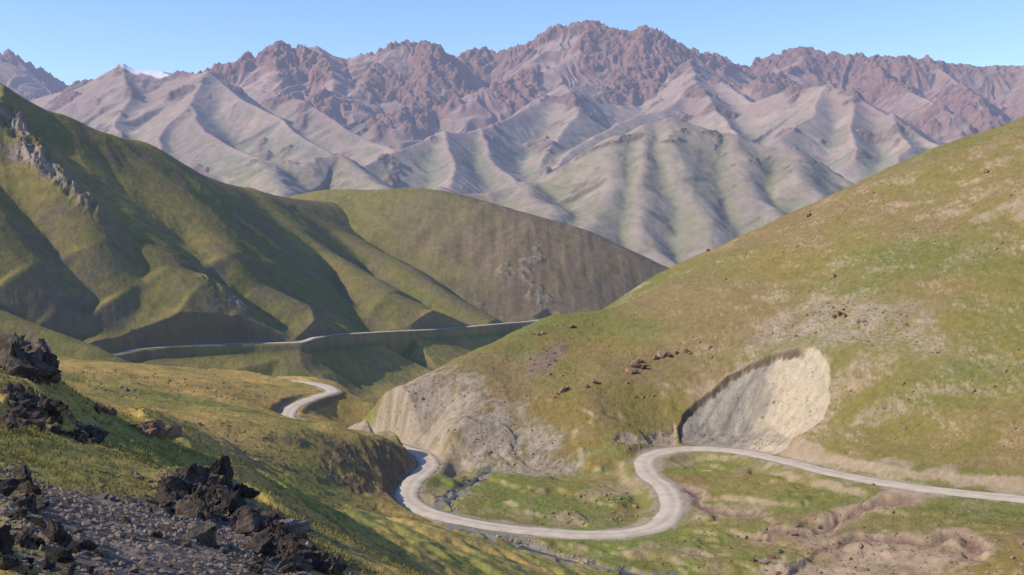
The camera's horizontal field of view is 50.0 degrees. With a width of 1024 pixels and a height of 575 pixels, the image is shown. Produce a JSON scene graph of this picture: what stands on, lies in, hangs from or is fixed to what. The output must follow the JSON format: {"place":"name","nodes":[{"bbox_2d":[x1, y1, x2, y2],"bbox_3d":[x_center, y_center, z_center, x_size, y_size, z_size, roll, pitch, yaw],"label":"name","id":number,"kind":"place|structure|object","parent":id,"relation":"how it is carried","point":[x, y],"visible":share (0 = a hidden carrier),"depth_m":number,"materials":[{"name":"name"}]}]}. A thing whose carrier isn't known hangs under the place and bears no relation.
{"place":"outdoors","nodes":[
{"label":"outdoors","id":0,"kind":"place"},
{"bbox_2d":[0,83,533,402],"bbox_3d":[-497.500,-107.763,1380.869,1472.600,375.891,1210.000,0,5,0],"label":"mountainside","id":1,"kind":"structure","parent":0,"point":[110,244],"depth_m":1116.30,"materials":[{"name":"plant"}]},
{"bbox_2d":[0,366,587,574],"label":"slope","id":2,"kind":"structure","parent":0,"point":[414,533],"depth_m":39.40,"materials":[{"name":"plant"}]},
{"bbox_2d":[0,556,12,570],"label":"boulder","id":3,"kind":"object","parent":2,"relation":"on","point":[3,561],"visible":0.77,"depth_m":9.10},
{"bbox_2d":[0,524,14,554],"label":"boulder","id":4,"kind":"object","parent":2,"relation":"on","point":[7,540],"visible":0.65,"depth_m":10.04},
{"bbox_2d":[0,410,15,429],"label":"boulder","id":5,"kind":"object","parent":2,"relation":"on","point":[7,419],"visible":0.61,"depth_m":24.69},
{"bbox_2d":[4,508,14,516],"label":"boulder","id":6,"kind":"object","parent":2,"relation":"on","point":[9,513],"visible":0.92,"depth_m":12.57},
{"bbox_2d":[0,478,22,496],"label":"boulder","id":7,"kind":"object","parent":2,"relation":"on","point":[8,486],"visible":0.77,"depth_m":15.04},
{"bbox_2d":[0,332,25,367],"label":"boulder","id":8,"kind":"object","parent":2,"relation":"on","point":[9,344],"visible":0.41,"depth_m":65.91,"materials":[{"name":"stone"}]},
{"bbox_2d":[8,399,18,406],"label":"boulder","id":9,"kind":"object","parent":2,"relation":"on","point":[11,403],"visible":0.77,"depth_m":33.72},
{"bbox_2d":[5,554,22,568],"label":"boulder","id":10,"kind":"object","parent":2,"relation":"on","point":[12,562],"visible":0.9,"depth_m":9.15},
{"bbox_2d":[11,509,27,520],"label":"boulder","id":11,"kind":"object","parent":2,"relation":"on","point":[19,514],"visible":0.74,"depth_m":12.50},
{"bbox_2d":[14,499,24,506],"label":"boulder","id":12,"kind":"object","parent":2,"relation":"on","point":[20,502],"visible":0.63,"depth_m":13.42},
{"bbox_2d":[13,405,29,418],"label":"boulder","id":13,"kind":"object","parent":2,"relation":"on","point":[20,411],"visible":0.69,"depth_m":30.94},
{"bbox_2d":[5,355,39,381],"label":"boulder","id":14,"kind":"object","parent":2,"relation":"on","point":[17,366],"visible":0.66,"depth_m":62.88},
{"bbox_2d":[12,462,32,492],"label":"boulder","id":15,"kind":"object","parent":2,"relation":"on","point":[21,471],"visible":0.5,"depth_m":15.86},
{"bbox_2d":[18,567,27,574],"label":"boulder","id":16,"kind":"object","parent":2,"relation":"on","point":[23,570],"visible":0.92,"depth_m":9.09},
{"bbox_2d":[15,416,31,428],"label":"boulder","id":17,"kind":"object","parent":2,"relation":"on","point":[20,422],"visible":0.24,"depth_m":26.23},
{"bbox_2d":[14,532,33,543],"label":"boulder","id":18,"kind":"object","parent":2,"relation":"on","point":[18,537],"visible":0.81,"depth_m":10.90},
{"bbox_2d":[19,338,29,345],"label":"boulder","id":19,"kind":"object","parent":2,"relation":"on","point":[23,342],"visible":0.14,"depth_m":69.56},
{"bbox_2d":[19,534,33,548],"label":"boulder","id":20,"kind":"object","parent":2,"relation":"on","point":[26,541],"visible":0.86,"depth_m":10.82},
{"bbox_2d":[19,399,33,408],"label":"boulder","id":21,"kind":"object","parent":2,"relation":"on","point":[28,403],"visible":0.66,"depth_m":34.05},
{"bbox_2d":[21,526,33,535],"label":"boulder","id":22,"kind":"object","parent":2,"relation":"on","point":[30,530],"visible":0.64,"depth_m":12.00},
{"bbox_2d":[22,557,34,563],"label":"boulder","id":23,"kind":"object","parent":2,"relation":"on","point":[30,560],"visible":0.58,"depth_m":10.04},
{"bbox_2d":[21,494,36,513],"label":"boulder","id":24,"kind":"object","parent":2,"relation":"on","point":[30,504],"visible":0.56,"depth_m":13.54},
{"bbox_2d":[17,498,44,512],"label":"boulder","id":25,"kind":"object","parent":2,"relation":"on","point":[39,507],"visible":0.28,"depth_m":13.82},
{"bbox_2d":[26,483,41,494],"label":"boulder","id":26,"kind":"object","parent":2,"relation":"on","point":[33,488],"visible":0.75,"depth_m":15.57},
{"bbox_2d":[27,411,41,419],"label":"boulder","id":27,"kind":"object","parent":2,"relation":"on","point":[35,415],"visible":0.32,"depth_m":32.11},
{"bbox_2d":[27,345,44,361],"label":"boulder","id":28,"kind":"object","parent":2,"relation":"on","point":[36,353],"visible":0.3,"depth_m":67.65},
{"bbox_2d":[27,407,44,416],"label":"boulder","id":29,"kind":"object","parent":2,"relation":"on","point":[35,410],"visible":0.16,"depth_m":34.22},
{"bbox_2d":[29,516,46,528],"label":"boulder","id":30,"kind":"object","parent":2,"relation":"on","point":[38,521],"visible":0.94,"depth_m":12.33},
{"bbox_2d":[33,376,43,385],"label":"boulder","id":31,"kind":"object","parent":2,"relation":"on","point":[38,379],"visible":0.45,"depth_m":63.52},
{"bbox_2d":[32,417,45,427],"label":"boulder","id":32,"kind":"object","parent":2,"relation":"on","point":[40,422],"visible":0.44,"depth_m":30.90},
{"bbox_2d":[29,493,49,508],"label":"boulder","id":33,"kind":"object","parent":2,"relation":"on","point":[45,502],"visible":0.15,"depth_m":14.36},
{"bbox_2d":[34,536,45,546],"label":"boulder","id":34,"kind":"object","parent":2,"relation":"on","point":[39,541],"visible":0.91,"depth_m":10.91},
{"bbox_2d":[22,351,61,376],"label":"boulder","id":35,"kind":"object","parent":2,"relation":"on","point":[45,369],"visible":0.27,"depth_m":67.52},
{"bbox_2d":[32,338,51,352],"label":"boulder","id":36,"kind":"object","parent":2,"relation":"on","point":[45,347],"visible":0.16,"depth_m":70.62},
{"bbox_2d":[41,554,55,569],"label":"boulder","id":37,"kind":"object","parent":2,"relation":"on","point":[49,563],"visible":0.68,"depth_m":9.88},
{"bbox_2d":[45,398,52,410],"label":"boulder","id":38,"kind":"object","parent":2,"relation":"on","point":[47,405],"visible":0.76,"depth_m":34.74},
{"bbox_2d":[42,352,59,383],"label":"boulder","id":39,"kind":"object","parent":2,"relation":"on","point":[49,359],"visible":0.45,"depth_m":68.45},
{"bbox_2d":[46,415,55,424],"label":"boulder","id":40,"kind":"object","parent":2,"relation":"on","point":[51,420],"visible":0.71,"depth_m":32.86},
{"bbox_2d":[44,547,58,560],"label":"boulder","id":41,"kind":"object","parent":2,"relation":"on","point":[53,553],"visible":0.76,"depth_m":10.60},
{"bbox_2d":[44,517,64,542],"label":"boulder","id":42,"kind":"object","parent":2,"relation":"on","point":[54,531],"visible":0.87,"depth_m":11.32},
{"bbox_2d":[41,398,69,416],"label":"boulder","id":43,"kind":"object","parent":2,"relation":"on","point":[59,408],"visible":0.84,"depth_m":34.75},
{"bbox_2d":[50,422,61,432],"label":"boulder","id":44,"kind":"object","parent":2,"relation":"on","point":[55,427],"visible":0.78,"depth_m":31.43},
{"bbox_2d":[52,374,60,382],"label":"boulder","id":45,"kind":"object","parent":2,"relation":"on","point":[57,378],"visible":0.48,"depth_m":71.19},
{"bbox_2d":[56,541,68,546],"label":"boulder","id":46,"kind":"object","parent":2,"relation":"on","point":[63,544],"visible":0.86,"depth_m":11.29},
{"bbox_2d":[56,554,73,563],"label":"boulder","id":47,"kind":"object","parent":2,"relation":"on","point":[69,558],"visible":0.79,"depth_m":10.56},
{"bbox_2d":[59,547,73,562],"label":"boulder","id":48,"kind":"object","parent":2,"relation":"on","point":[64,552],"visible":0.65,"depth_m":10.63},
{"bbox_2d":[59,562,75,574],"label":"boulder","id":49,"kind":"object","parent":2,"relation":"on","point":[68,568],"visible":1,"depth_m":9.78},
{"bbox_2d":[64,530,72,544],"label":"boulder","id":50,"kind":"object","parent":2,"relation":"on","point":[68,538],"visible":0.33,"depth_m":11.46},
{"bbox_2d":[67,429,83,437],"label":"boulder","id":51,"kind":"object","parent":2,"relation":"on","point":[78,432],"visible":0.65,"depth_m":32.22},
{"bbox_2d":[72,545,81,553],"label":"boulder","id":52,"kind":"object","parent":2,"relation":"on","point":[77,549],"visible":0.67,"depth_m":11.17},
{"bbox_2d":[72,527,83,532],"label":"boulder","id":53,"kind":"object","parent":2,"relation":"on","point":[78,530],"visible":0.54,"depth_m":12.10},
{"bbox_2d":[75,433,88,442],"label":"boulder","id":54,"kind":"object","parent":2,"relation":"on","point":[82,438],"visible":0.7,"depth_m":32.25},
{"bbox_2d":[74,539,97,550],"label":"boulder","id":55,"kind":"object","parent":2,"relation":"on","point":[88,544],"visible":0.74,"depth_m":11.64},
{"bbox_2d":[83,422,109,443],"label":"boulder","id":56,"kind":"object","parent":2,"relation":"on","point":[100,434],"visible":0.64,"depth_m":35.79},
{"bbox_2d":[93,548,103,557],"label":"boulder","id":57,"kind":"object","parent":2,"relation":"on","point":[97,553],"visible":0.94,"depth_m":11.18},
{"bbox_2d":[94,402,102,414],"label":"boulder","id":58,"kind":"object","parent":2,"relation":"on","point":[98,408],"visible":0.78,"depth_m":77.59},
{"bbox_2d":[97,492,109,499],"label":"boulder","id":59,"kind":"object","parent":2,"relation":"on","point":[104,495],"visible":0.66,"depth_m":20.20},
{"bbox_2d":[107,407,116,414],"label":"boulder","id":60,"kind":"object","parent":2,"relation":"on","point":[112,411],"visible":0.6,"depth_m":81.34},
{"bbox_2d":[120,515,131,524],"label":"boulder","id":61,"kind":"object","parent":2,"relation":"on","point":[125,519],"visible":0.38,"depth_m":15.77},
{"bbox_2d":[124,533,136,538],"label":"boulder","id":62,"kind":"object","parent":2,"relation":"on","point":[133,535],"visible":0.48,"depth_m":14.02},
{"bbox_2d":[125,495,137,506],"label":"boulder","id":63,"kind":"object","parent":2,"relation":"on","point":[130,498],"visible":0.57,"depth_m":20.70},
{"bbox_2d":[129,419,164,428],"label":"boulder","id":64,"kind":"object","parent":2,"relation":"on","point":[160,423],"visible":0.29,"depth_m":83.34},
{"bbox_2d":[140,428,156,437],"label":"boulder","id":65,"kind":"object","parent":2,"relation":"on","point":[150,432],"visible":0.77,"depth_m":81.64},
{"bbox_2d":[149,422,161,438],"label":"boulder","id":66,"kind":"object","parent":2,"relation":"on","point":[158,433],"visible":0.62,"depth_m":82.79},
{"bbox_2d":[152,531,163,537],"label":"boulder","id":67,"kind":"object","parent":2,"relation":"on","point":[157,534],"visible":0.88,"depth_m":14.85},
{"bbox_2d":[157,497,171,506],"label":"boulder","id":68,"kind":"object","parent":2,"relation":"on","point":[166,501],"visible":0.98,"depth_m":21.93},
{"bbox_2d":[160,427,172,439],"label":"boulder","id":69,"kind":"object","parent":2,"relation":"on","point":[166,431],"visible":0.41,"depth_m":84.53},
{"bbox_2d":[155,485,178,505],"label":"boulder","id":70,"kind":"object","parent":2,"relation":"on","point":[169,492],"visible":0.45,"depth_m":22.24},
{"bbox_2d":[164,424,181,437],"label":"boulder","id":71,"kind":"object","parent":2,"relation":"on","point":[176,430],"visible":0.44,"depth_m":87.77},
{"bbox_2d":[156,476,199,490],"bbox_3d":[-7.139,4.246,23.323,0.914,0.528,0.589,14,9,-31],"label":"boulder","id":72,"kind":"object","parent":2,"relation":"on","point":[178,483],"visible":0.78,"depth_m":23.15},
{"bbox_2d":[173,497,192,515],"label":"boulder","id":73,"kind":"object","parent":2,"relation":"on","point":[181,505],"visible":0.41,"depth_m":21.53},
{"bbox_2d":[181,542,191,547],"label":"boulder","id":74,"kind":"object","parent":2,"relation":"on","point":[187,544],"visible":0.74,"depth_m":14.89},
{"bbox_2d":[0,407,379,574],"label":"gravel","id":75,"kind":"structure","parent":2,"relation":"on","point":[73,513],"depth_m":14.69,"materials":[{"name":"gravel"}]},
{"bbox_2d":[180,462,210,484],"bbox_3d":[-6.922,4.214,23.793,0.803,0.840,0.441,6,-3,-32],"label":"boulder","id":76,"kind":"object","parent":2,"relation":"on","point":[194,473],"visible":0.47,"depth_m":23.77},
{"bbox_2d":[182,493,215,520],"bbox_3d":[-6.056,4.354,21.398,0.645,0.720,0.438,29,-13,4],"label":"boulder","id":77,"kind":"object","parent":2,"relation":"on","point":[204,504],"visible":0.62,"depth_m":21.25,"materials":[{"name":"stone"}]},
{"bbox_2d":[193,486,205,498],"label":"boulder","id":78,"kind":"object","parent":2,"relation":"on","point":[199,492],"visible":0.48,"depth_m":22.72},
{"bbox_2d":[183,517,218,547],"bbox_3d":[-4.510,3.733,15.887,0.490,0.776,0.487,-1,5,-9],"label":"boulder","id":79,"kind":"object","parent":2,"relation":"on","point":[204,533],"visible":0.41,"depth_m":15.75,"materials":[{"name":"stone"}]},
{"bbox_2d":[206,475,219,485],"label":"boulder","id":80,"kind":"object","parent":2,"relation":"on","point":[212,480],"visible":0.79,"depth_m":23.86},
{"bbox_2d":[207,484,224,494],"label":"boulder","id":81,"kind":"object","parent":2,"relation":"on","point":[211,488],"visible":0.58,"depth_m":22.73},
{"bbox_2d":[209,473,224,485],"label":"boulder","id":82,"kind":"object","parent":2,"relation":"on","point":[221,480],"visible":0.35,"depth_m":24.27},
{"bbox_2d":[210,455,233,488],"bbox_3d":[-6.599,4.252,24.887,0.449,1.002,0.643,1,5,16],"label":"boulder","id":83,"kind":"object","parent":2,"relation":"on","point":[221,465],"visible":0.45,"depth_m":24.79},
{"bbox_2d":[216,485,229,498],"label":"boulder","id":84,"kind":"object","parent":2,"relation":"on","point":[225,490],"visible":0.7,"depth_m":22.64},
{"bbox_2d":[219,487,243,514],"bbox_3d":[-5.664,4.468,22.314,0.602,0.683,0.524,-1,5,-7],"label":"boulder","id":85,"kind":"object","parent":2,"relation":"on","point":[231,502],"visible":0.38,"depth_m":22.27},
{"bbox_2d":[236,505,263,535],"bbox_3d":[-4.966,4.490,20.876,0.582,0.711,0.713,1,-11,-19],"label":"boulder","id":86,"kind":"object","parent":2,"relation":"on","point":[248,520],"visible":0.68,"depth_m":20.71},
{"bbox_2d":[241,487,259,498],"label":"boulder","id":87,"kind":"object","parent":2,"relation":"on","point":[250,492],"visible":0.81,"depth_m":25.05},
{"bbox_2d":[248,563,262,572],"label":"boulder","id":88,"kind":"object","parent":2,"relation":"on","point":[255,567],"visible":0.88,"depth_m":13.99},
{"bbox_2d":[243,537,274,554],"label":"boulder","id":89,"kind":"object","parent":2,"relation":"on","point":[265,546],"visible":0.52,"depth_m":16.86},
{"bbox_2d":[249,526,272,541],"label":"boulder","id":90,"kind":"object","parent":2,"relation":"on","point":[259,536],"visible":0.31,"depth_m":18.67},
{"bbox_2d":[259,515,271,531],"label":"boulder","id":91,"kind":"object","parent":2,"relation":"on","point":[265,521],"visible":0.41,"depth_m":20.82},
{"bbox_2d":[262,512,277,520],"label":"boulder","id":92,"kind":"object","parent":2,"relation":"on","point":[273,515],"visible":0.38,"depth_m":21.27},
{"bbox_2d":[265,543,276,558],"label":"boulder","id":93,"kind":"object","parent":2,"relation":"on","point":[271,554],"visible":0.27,"depth_m":16.84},
{"bbox_2d":[265,531,282,542],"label":"boulder","id":94,"kind":"object","parent":2,"relation":"on","point":[276,537],"visible":0.23,"depth_m":18.59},
{"bbox_2d":[266,510,284,518],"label":"boulder","id":95,"kind":"object","parent":2,"relation":"on","point":[279,515],"visible":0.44,"depth_m":21.34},
{"bbox_2d":[271,552,286,563],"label":"boulder","id":96,"kind":"object","parent":2,"relation":"on","point":[277,559],"visible":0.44,"depth_m":16.27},
{"bbox_2d":[269,522,289,536],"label":"boulder","id":97,"kind":"object","parent":2,"relation":"on","point":[273,526],"visible":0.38,"depth_m":20.78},
{"bbox_2d":[272,518,290,535],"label":"boulder","id":98,"kind":"object","parent":2,"relation":"on","point":[284,525],"visible":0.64,"depth_m":20.84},
{"bbox_2d":[275,537,292,552],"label":"boulder","id":99,"kind":"object","parent":2,"relation":"on","point":[282,545],"visible":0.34,"depth_m":16.92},
{"bbox_2d":[273,550,296,573],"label":"boulder","id":100,"kind":"object","parent":2,"relation":"on","point":[287,563],"visible":0.88,"depth_m":15.09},
{"bbox_2d":[288,533,299,541],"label":"boulder","id":101,"kind":"object","parent":2,"relation":"on","point":[296,536],"visible":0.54,"depth_m":20.40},
{"bbox_2d":[278,518,313,534],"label":"boulder","id":102,"kind":"object","parent":2,"relation":"on","point":[298,526],"visible":0.49,"depth_m":21.27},
{"bbox_2d":[287,537,313,563],"bbox_3d":[-3.276,4.085,16.808,0.552,0.492,0.326,5,7,42],"label":"boulder","id":103,"kind":"object","parent":2,"relation":"on","point":[305,551],"visible":0.52,"depth_m":16.71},
{"bbox_2d":[290,550,312,571],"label":"boulder","id":104,"kind":"object","parent":2,"relation":"on","point":[302,564],"visible":0.41,"depth_m":16.37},
{"bbox_2d":[311,560,329,574],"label":"boulder","id":105,"kind":"object","parent":2,"relation":"on","point":[321,566],"visible":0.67,"depth_m":16.84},
{"bbox_2d":[313,550,328,560],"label":"boulder","id":106,"kind":"object","parent":2,"relation":"on","point":[320,555],"visible":0.48,"depth_m":17.43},
{"bbox_2d":[324,557,347,574],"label":"boulder","id":107,"kind":"object","parent":2,"relation":"on","point":[338,568],"visible":0.66,"depth_m":17.92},
{"bbox_2d":[57,356,532,535],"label":"terrace","id":108,"kind":"structure","parent":0,"point":[362,470],"depth_m":364.63,"materials":[{"name":"green plant"}]},
{"bbox_2d":[113,320,536,354],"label":"road","id":109,"kind":"structure","parent":0,"point":[308,339],"depth_m":1059.78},
{"bbox_2d":[289,188,668,328],"bbox_3d":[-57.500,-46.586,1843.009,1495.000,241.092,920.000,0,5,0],"label":"hill","id":110,"kind":"structure","parent":0,"point":[504,264],"depth_m":1690.26,"materials":[{"name":"plant"}]},
{"bbox_2d":[30,60,945,193],"bbox_3d":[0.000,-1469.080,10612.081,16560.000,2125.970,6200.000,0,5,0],"label":"mountain","id":111,"kind":"structure","parent":0,"point":[206,122],"depth_m":10452.28,"materials":[{"name":"stone"}]},
{"bbox_2d":[0,19,1023,150],"bbox_3d":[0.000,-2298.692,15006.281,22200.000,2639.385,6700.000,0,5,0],"label":"mountain range","id":112,"kind":"structure","parent":0,"point":[405,93],"depth_m":13642.31,"materials":[{"name":"stone"}]},
{"bbox_2d":[0,0,1023,85],"label":"sky","id":113,"kind":"structure","parent":0,"point":[72,40],"materials":[{"name":"blue"}]},
{"bbox_2d":[203,117,853,267],"bbox_3d":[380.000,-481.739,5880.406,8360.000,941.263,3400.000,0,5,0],"label":"mountain","id":114,"kind":"structure","parent":0,"point":[670,192],"depth_m":5817.12,"materials":[{"name":"stone"}]},
{"bbox_2d":[446,471,637,574],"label":"stream","id":115,"kind":"structure","parent":0,"point":[471,483],"depth_m":297.16,"materials":[{"name":"grey liquid"}]},
{"bbox_2d":[280,116,1023,574],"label":"hillside","id":116,"kind":"structure","parent":0,"point":[962,312],"depth_m":392.17,"materials":[{"name":"green plant"}]},
{"bbox_2d":[71,167,1023,574],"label":"rubble","id":117,"kind":"object","parent":116,"relation":"on","point":[775,521],"visible":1,"depth_m":343.99,"materials":[{"name":"brown stone"}]},
{"bbox_2d":[372,361,820,570],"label":"scree","id":118,"kind":"structure","parent":116,"relation":"on","point":[520,541],"depth_m":393.05,"materials":[{"name":"stone"}]},
{"bbox_2d":[625,367,635,373],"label":"boulder","id":119,"kind":"object","parent":116,"relation":"on","point":[629,370],"visible":1,"depth_m":434.04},
{"bbox_2d":[630,358,639,367],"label":"boulder","id":120,"kind":"object","parent":116,"relation":"on","point":[634,363],"visible":0.9,"depth_m":438.61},
{"bbox_2d":[657,350,666,357],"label":"boulder","id":121,"kind":"object","parent":116,"relation":"on","point":[661,354],"visible":1,"depth_m":445.24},
{"bbox_2d":[280,381,1023,538],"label":"road","id":122,"kind":"structure","parent":0,"point":[668,515],"depth_m":327.90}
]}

